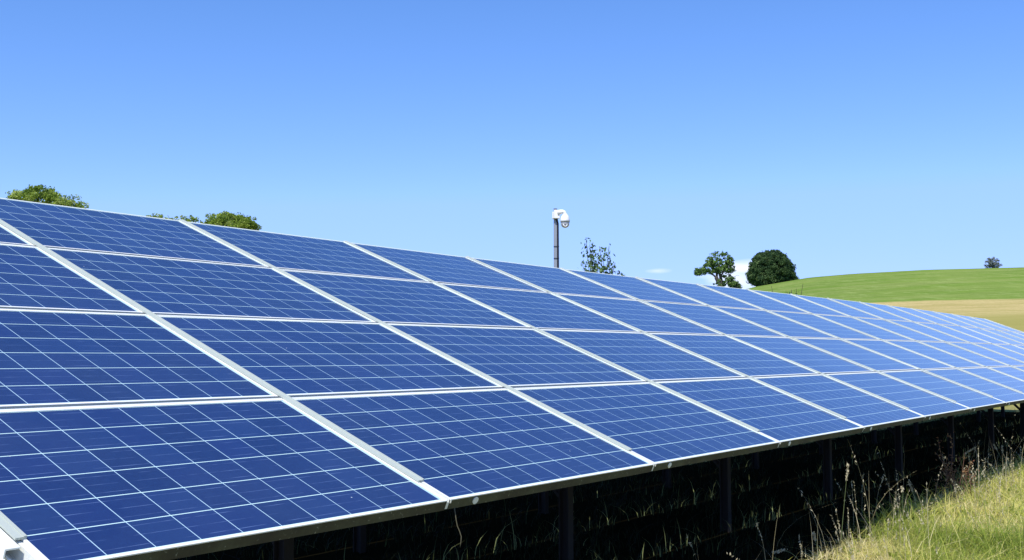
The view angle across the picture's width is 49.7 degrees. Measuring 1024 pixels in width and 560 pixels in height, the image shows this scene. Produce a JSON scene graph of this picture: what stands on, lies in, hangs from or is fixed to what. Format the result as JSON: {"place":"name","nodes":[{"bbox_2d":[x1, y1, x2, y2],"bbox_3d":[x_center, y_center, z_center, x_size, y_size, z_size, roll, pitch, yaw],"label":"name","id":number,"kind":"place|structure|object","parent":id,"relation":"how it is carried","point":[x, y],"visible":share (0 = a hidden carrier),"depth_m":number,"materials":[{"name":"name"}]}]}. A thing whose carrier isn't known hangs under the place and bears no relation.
{"place":"outdoors","nodes":[
{"label":"outdoors","id":0,"kind":"place"},
{"bbox_2d":[0,0,1023,288],"label":"sky","id":1,"kind":"structure","parent":0,"point":[837,137],"materials":[{"name":"blue"}]},
{"bbox_2d":[173,267,1023,559],"bbox_3d":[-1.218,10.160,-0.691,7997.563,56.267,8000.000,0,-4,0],"label":"ground","id":2,"kind":"structure","parent":0,"point":[996,295],"depth_m":11.22,"materials":[{"name":"green plant"}]},
{"bbox_2d":[5,184,88,208],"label":"leafy tree","id":3,"kind":"object","parent":2,"relation":"on","point":[52,196],"visible":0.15,"depth_m":57.89,"materials":[{"name":"green plant"}]},
{"bbox_2d":[146,210,261,230],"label":"leafy tree","id":4,"kind":"object","parent":2,"relation":"on","point":[227,219],"visible":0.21,"depth_m":59.74,"materials":[{"name":"green plant"}]},
{"bbox_2d":[454,508,461,546],"bbox_3d":[-0.208,0.951,4.247,0.031,0.150,0.005,0,-4,0],"label":"grass stem","id":5,"kind":"object","parent":2,"relation":"on","point":[457,526],"visible":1,"depth_m":4.25,"materials":[{"name":"green"}]},
{"bbox_2d":[0,219,1023,559],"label":"mounting table","id":6,"kind":"object","parent":2,"relation":"on","point":[12,545],"visible":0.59,"depth_m":7.67,"materials":[{"name":"metal"}]},
{"bbox_2d":[0,224,34,245],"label":"solar panel","id":7,"kind":"object","parent":6,"relation":"attached to","point":[7,236],"visible":0.5,"depth_m":5.90,"materials":[{"name":"glass"}]},
{"bbox_2d":[0,244,143,313],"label":"solar panel","id":8,"kind":"object","parent":6,"relation":"attached to","point":[34,278],"visible":0.72,"depth_m":5.30,"materials":[{"name":"glass"}]},
{"bbox_2d":[0,198,268,267],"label":"solar panel","id":9,"kind":"object","parent":6,"relation":"attached to","point":[63,227],"visible":0.77,"depth_m":6.80,"materials":[{"name":"glass"}]},
{"bbox_2d":[0,309,278,408],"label":"solar panel","id":10,"kind":"object","parent":6,"relation":"attached to","point":[56,359],"visible":0.77,"depth_m":4.53,"materials":[{"name":"glass"}]},
{"bbox_2d":[49,248,375,322],"bbox_3d":[-1.666,0.060,6.284,0.980,0.044,1.635,24,10,34],"label":"solar panel","id":11,"kind":"object","parent":6,"relation":"attached to","point":[160,286],"visible":0.77,"depth_m":6.19,"materials":[{"name":"glass"}]},
{"bbox_2d":[0,399,447,559],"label":"solar panel","id":12,"kind":"object","parent":6,"relation":"attached to","point":[172,481],"visible":1,"depth_m":3.68,"materials":[{"name":"glass"}]},
{"bbox_2d":[189,222,429,281],"bbox_3d":[-1.489,-0.182,8.206,0.997,0.042,1.635,24,10,34],"label":"solar panel","id":13,"kind":"object","parent":6,"relation":"attached to","point":[291,252],"visible":0.74,"depth_m":8.15,"materials":[{"name":"glass"}]},
{"bbox_2d":[159,316,502,396],"bbox_3d":[-0.898,0.400,5.717,0.980,0.042,1.635,24,11,34],"label":"solar panel","id":14,"kind":"object","parent":6,"relation":"attached to","point":[292,358],"visible":0.73,"depth_m":5.61,"materials":[{"name":"glass"}]},
{"bbox_2d":[283,270,530,328],"bbox_3d":[-0.713,0.156,7.634,0.980,0.043,1.635,23,10,34],"label":"solar panel","id":15,"kind":"object","parent":6,"relation":"attached to","point":[393,301],"visible":0.73,"depth_m":7.57,"materials":[{"name":"glass"}]},
{"bbox_2d":[353,243,546,292],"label":"solar panel","id":16,"kind":"object","parent":6,"relation":"attached to","point":[448,269],"visible":0.73,"depth_m":9.51,"materials":[{"name":"glass"}]},
{"bbox_2d":[295,389,653,508],"bbox_3d":[-0.133,0.738,5.153,0.971,0.044,1.635,24,11,34],"label":"solar panel","id":17,"kind":"object","parent":6,"relation":"attached to","point":[461,448],"visible":0.94,"depth_m":5.02,"materials":[{"name":"glass"}]},
{"bbox_2d":[389,324,645,387],"bbox_3d":[0.057,0.492,7.066,0.980,0.042,1.635,24,10,34],"label":"solar panel","id":18,"kind":"object","parent":6,"relation":"attached to","point":[517,358],"visible":0.75,"depth_m":6.99,"materials":[{"name":"glass"}]},
{"bbox_2d":[442,284,639,332],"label":"solar panel","id":19,"kind":"object","parent":6,"relation":"attached to","point":[541,310],"visible":0.73,"depth_m":8.94,"materials":[{"name":"glass"}]},
{"bbox_2d":[474,258,636,299],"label":"solar panel","id":20,"kind":"object","parent":6,"relation":"attached to","point":[557,280],"visible":0.73,"depth_m":10.88,"materials":[{"name":"glass"}]},
{"bbox_2d":[567,269,706,305],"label":"solar panel","id":21,"kind":"object","parent":6,"relation":"attached to","point":[638,288],"visible":0.73,"depth_m":12.24,"materials":[{"name":"glass"}]},
{"bbox_2d":[558,294,722,334],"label":"solar panel","id":22,"kind":"object","parent":6,"relation":"attached to","point":[645,317],"visible":0.75,"depth_m":10.30,"materials":[{"name":"glass"}]},
{"bbox_2d":[543,330,745,381],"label":"solar panel","id":23,"kind":"object","parent":6,"relation":"attached to","point":[650,357],"visible":0.76,"depth_m":8.36,"materials":[{"name":"glass"}]},
{"bbox_2d":[516,383,779,470],"bbox_3d":[0.823,0.827,6.502,0.971,0.042,1.635,23,10,34],"label":"solar panel","id":24,"kind":"object","parent":6,"relation":"attached to","point":[660,428],"visible":0.94,"depth_m":6.40,"materials":[{"name":"glass"}]},
{"bbox_2d":[642,278,763,309],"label":"solar panel","id":25,"kind":"object","parent":6,"relation":"attached to","point":[705,295],"visible":0.77,"depth_m":13.61,"materials":[{"name":"glass"}]},
{"bbox_2d":[646,301,786,336],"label":"solar panel","id":26,"kind":"object","parent":6,"relation":"attached to","point":[720,320],"visible":0.74,"depth_m":11.67,"materials":[{"name":"glass"}]},
{"bbox_2d":[650,333,818,376],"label":"solar panel","id":27,"kind":"object","parent":6,"relation":"attached to","point":[740,356],"visible":0.74,"depth_m":9.74,"materials":[{"name":"glass"}]},
{"bbox_2d":[701,284,810,313],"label":"solar panel","id":28,"kind":"object","parent":6,"relation":"attached to","point":[759,300],"visible":0.74,"depth_m":14.97,"materials":[{"name":"glass"}]},
{"bbox_2d":[656,378,863,447],"bbox_3d":[1.778,0.914,7.850,0.971,0.043,1.635,24,10,34],"label":"solar panel","id":29,"kind":"object","parent":6,"relation":"attached to","point":[785,419],"visible":0.97,"depth_m":7.78,"materials":[{"name":"glass"}]},
{"bbox_2d":[716,307,837,338],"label":"solar panel","id":30,"kind":"object","parent":6,"relation":"attached to","point":[780,324],"visible":0.75,"depth_m":13.03,"materials":[{"name":"glass"}]},
{"bbox_2d":[753,290,849,316],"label":"solar panel","id":31,"kind":"object","parent":6,"relation":"attached to","point":[803,304],"visible":0.73,"depth_m":16.33,"materials":[{"name":"glass"}]},
{"bbox_2d":[732,336,874,373],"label":"solar panel","id":32,"kind":"object","parent":6,"relation":"attached to","point":[814,358],"visible":0.73,"depth_m":11.09,"materials":[{"name":"glass"}]},
{"bbox_2d":[772,311,879,339],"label":"solar panel","id":33,"kind":"object","parent":6,"relation":"attached to","point":[828,326],"visible":0.73,"depth_m":14.39,"materials":[{"name":"glass"}]},
{"bbox_2d":[797,295,881,318],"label":"solar panel","id":34,"kind":"object","parent":6,"relation":"attached to","point":[840,307],"visible":0.73,"depth_m":17.68,"materials":[{"name":"glass"}]},
{"bbox_2d":[756,375,924,431],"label":"solar panel","id":35,"kind":"object","parent":6,"relation":"attached to","point":[868,412],"visible":0.94,"depth_m":9.14,"materials":[{"name":"glass"}]},
{"bbox_2d":[796,338,918,371],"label":"solar panel","id":36,"kind":"object","parent":6,"relation":"attached to","point":[862,356],"visible":0.75,"depth_m":12.46,"materials":[{"name":"glass"}]},
{"bbox_2d":[817,314,914,340],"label":"solar panel","id":37,"kind":"object","parent":6,"relation":"attached to","point":[868,328],"visible":0.78,"depth_m":15.75,"materials":[{"name":"glass"}]},
{"bbox_2d":[830,298,911,321],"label":"solar panel","id":38,"kind":"object","parent":6,"relation":"attached to","point":[873,310],"visible":0.76,"depth_m":19.04,"materials":[{"name":"glass"}]},
{"bbox_2d":[826,372,970,420],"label":"solar panel","id":39,"kind":"object","parent":6,"relation":"attached to","point":[928,405],"visible":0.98,"depth_m":10.51,"materials":[{"name":"glass"}]},
{"bbox_2d":[845,339,954,369],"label":"solar panel","id":40,"kind":"object","parent":6,"relation":"attached to","point":[903,355],"visible":0.75,"depth_m":13.82,"materials":[{"name":"glass"}]},
{"bbox_2d":[856,317,943,341],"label":"solar panel","id":41,"kind":"object","parent":6,"relation":"attached to","point":[904,331],"visible":0.75,"depth_m":17.11,"materials":[{"name":"glass"}]},
{"bbox_2d":[863,302,936,323],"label":"solar panel","id":42,"kind":"object","parent":6,"relation":"attached to","point":[906,315],"visible":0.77,"depth_m":20.41,"materials":[{"name":"glass"}]},
{"bbox_2d":[892,306,957,325],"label":"solar panel","id":43,"kind":"object","parent":6,"relation":"attached to","point":[926,316],"visible":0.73,"depth_m":21.77,"materials":[{"name":"glass"}]},
{"bbox_2d":[890,320,968,342],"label":"solar panel","id":44,"kind":"object","parent":6,"relation":"attached to","point":[930,331],"visible":0.75,"depth_m":18.47,"materials":[{"name":"glass"}]},
{"bbox_2d":[886,340,983,367],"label":"solar panel","id":45,"kind":"object","parent":6,"relation":"attached to","point":[938,354],"visible":0.77,"depth_m":15.18,"materials":[{"name":"glass"}]},
{"bbox_2d":[883,370,1005,411],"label":"solar panel","id":46,"kind":"object","parent":6,"relation":"attached to","point":[973,400],"visible":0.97,"depth_m":11.87,"materials":[{"name":"glass"}]},
{"bbox_2d":[916,309,977,327],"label":"solar panel","id":47,"kind":"object","parent":6,"relation":"attached to","point":[946,318],"visible":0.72,"depth_m":23.14,"materials":[{"name":"glass"}]},
{"bbox_2d":[917,322,990,343],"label":"solar panel","id":48,"kind":"object","parent":6,"relation":"attached to","point":[961,335],"visible":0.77,"depth_m":19.84,"materials":[{"name":"glass"}]},
{"bbox_2d":[920,341,1008,366],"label":"solar panel","id":49,"kind":"object","parent":6,"relation":"attached to","point":[968,355],"visible":0.75,"depth_m":16.54,"materials":[{"name":"glass"}]},
{"bbox_2d":[938,312,994,329],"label":"solar panel","id":50,"kind":"object","parent":6,"relation":"attached to","point":[966,321],"visible":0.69,"depth_m":24.50,"materials":[{"name":"glass"}]},
{"bbox_2d":[926,369,1023,405],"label":"solar panel","id":51,"kind":"object","parent":6,"relation":"attached to","point":[1008,396],"visible":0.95,"depth_m":13.20,"materials":[{"name":"glass"}]},
{"bbox_2d":[944,325,1009,344],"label":"solar panel","id":52,"kind":"object","parent":6,"relation":"attached to","point":[978,335],"visible":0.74,"depth_m":21.20,"materials":[{"name":"glass"}]},
{"bbox_2d":[957,315,1008,330],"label":"solar panel","id":53,"kind":"object","parent":6,"relation":"attached to","point":[983,323],"visible":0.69,"depth_m":25.84,"materials":[{"name":"glass"}]},
{"bbox_2d":[949,342,1023,365],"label":"solar panel","id":54,"kind":"object","parent":6,"relation":"attached to","point":[992,354],"visible":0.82,"depth_m":17.88,"materials":[{"name":"glass"}]},
{"bbox_2d":[963,367,1023,392],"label":"solar panel","id":55,"kind":"object","parent":6,"relation":"attached to","point":[1002,378],"visible":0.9,"depth_m":14.64,"materials":[{"name":"glass"}]},
{"bbox_2d":[966,327,1023,344],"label":"solar panel","id":56,"kind":"object","parent":6,"relation":"attached to","point":[999,337],"visible":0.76,"depth_m":22.55,"materials":[{"name":"glass"}]},
{"bbox_2d":[973,317,1023,332],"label":"solar panel","id":57,"kind":"object","parent":6,"relation":"attached to","point":[999,325],"visible":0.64,"depth_m":27.23,"materials":[{"name":"glass"}]},
{"bbox_2d":[975,343,1023,360],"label":"solar panel","id":58,"kind":"object","parent":6,"relation":"attached to","point":[1007,352],"visible":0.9,"depth_m":19.28,"materials":[{"name":"glass"}]},
{"bbox_2d":[982,328,1023,342],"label":"solar panel","id":59,"kind":"object","parent":6,"relation":"attached to","point":[1008,336],"visible":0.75,"depth_m":23.95,"materials":[{"name":"glass"}]},
{"bbox_2d":[990,366,1023,379],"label":"solar panel","id":60,"kind":"object","parent":6,"relation":"attached to","point":[1015,372],"visible":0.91,"depth_m":16.03,"materials":[{"name":"glass"}]},
{"bbox_2d":[996,344,1023,353],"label":"solar panel","id":61,"kind":"object","parent":6,"relation":"attached to","point":[1016,349],"visible":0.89,"depth_m":20.68,"materials":[{"name":"glass"}]},
{"bbox_2d":[1000,330,1023,338],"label":"solar panel","id":62,"kind":"object","parent":6,"relation":"attached to","point":[1015,334],"visible":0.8,"depth_m":25.34,"materials":[{"name":"glass"}]},
{"bbox_2d":[554,208,558,267],"bbox_3d":[0.967,0.892,23.980,0.121,4.914,0.126,0,-4,0],"label":"camera mast","id":63,"kind":"object","parent":2,"relation":"on","point":[556,243],"visible":0.23,"depth_m":24.06,"materials":[{"name":"black metal"}]},
{"bbox_2d":[552,210,569,227],"bbox_3d":[1.059,-1.328,24.060,0.409,0.402,0.213,-2,-4,22],"label":"security camera","id":64,"kind":"object","parent":63,"relation":"attached to","point":[564,220],"visible":1,"depth_m":23.99,"materials":[{"name":"white plastic"}]},
{"bbox_2d":[580,238,624,275],"bbox_3d":[1.682,1.003,20.996,1.006,3.692,0.991,-3,-5,39],"label":"tree","id":65,"kind":"object","parent":2,"relation":"on","point":[596,267],"visible":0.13,"depth_m":20.98,"materials":[{"name":"green plant"}]},
{"bbox_2d":[694,250,742,287],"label":"open tree","id":66,"kind":"object","parent":2,"relation":"on","point":[717,267],"visible":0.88,"depth_m":150.08,"materials":[{"name":"green plant"}]},
{"bbox_2d":[745,249,799,285],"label":"round tree","id":67,"kind":"object","parent":2,"relation":"on","point":[771,266],"visible":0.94,"depth_m":219.84,"materials":[{"name":"green plant"}]},
{"bbox_2d":[772,548,797,558],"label":"grass culm","id":68,"kind":"object","parent":2,"relation":"on","point":[776,551],"depth_m":7.57,"materials":[{"name":"grey plant"}]},
{"bbox_2d":[840,463,848,546],"bbox_3d":[2.387,1.633,7.940,0.081,0.659,0.033,0,-4,0],"label":"grass culm","id":69,"kind":"object","parent":2,"relation":"on","point":[847,465],"depth_m":7.95,"materials":[{"name":"beige plant"}]},
{"bbox_2d":[686,422,1023,559],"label":"seeding grass","id":70,"kind":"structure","parent":2,"relation":"on","point":[955,489],"depth_m":8.56,"materials":[{"name":"green plant"}]},
{"bbox_2d":[934,432,978,497],"bbox_3d":[4.427,1.846,11.031,0.446,0.658,0.239,-2,-4,23],"label":"dock plant","id":71,"kind":"object","parent":2,"relation":"on","point":[950,476],"visible":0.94,"depth_m":11.01,"materials":[{"name":"brown plant"}]},
{"bbox_2d":[984,257,1002,267],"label":"ridge tree","id":72,"kind":"object","parent":2,"relation":"on","point":[991,262],"visible":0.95,"depth_m":216.28,"materials":[{"name":"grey plant"}]},
{"bbox_2d":[177,410,1023,559],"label":"shade grass","id":73,"kind":"structure","parent":0,"point":[596,494],"depth_m":9.64,"materials":[{"name":"black plant"}]},
{"bbox_2d":[768,403,1023,559],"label":"grass","id":74,"kind":"structure","parent":0,"point":[986,539],"depth_m":8.45,"materials":[{"name":"green plant"}]}
]}

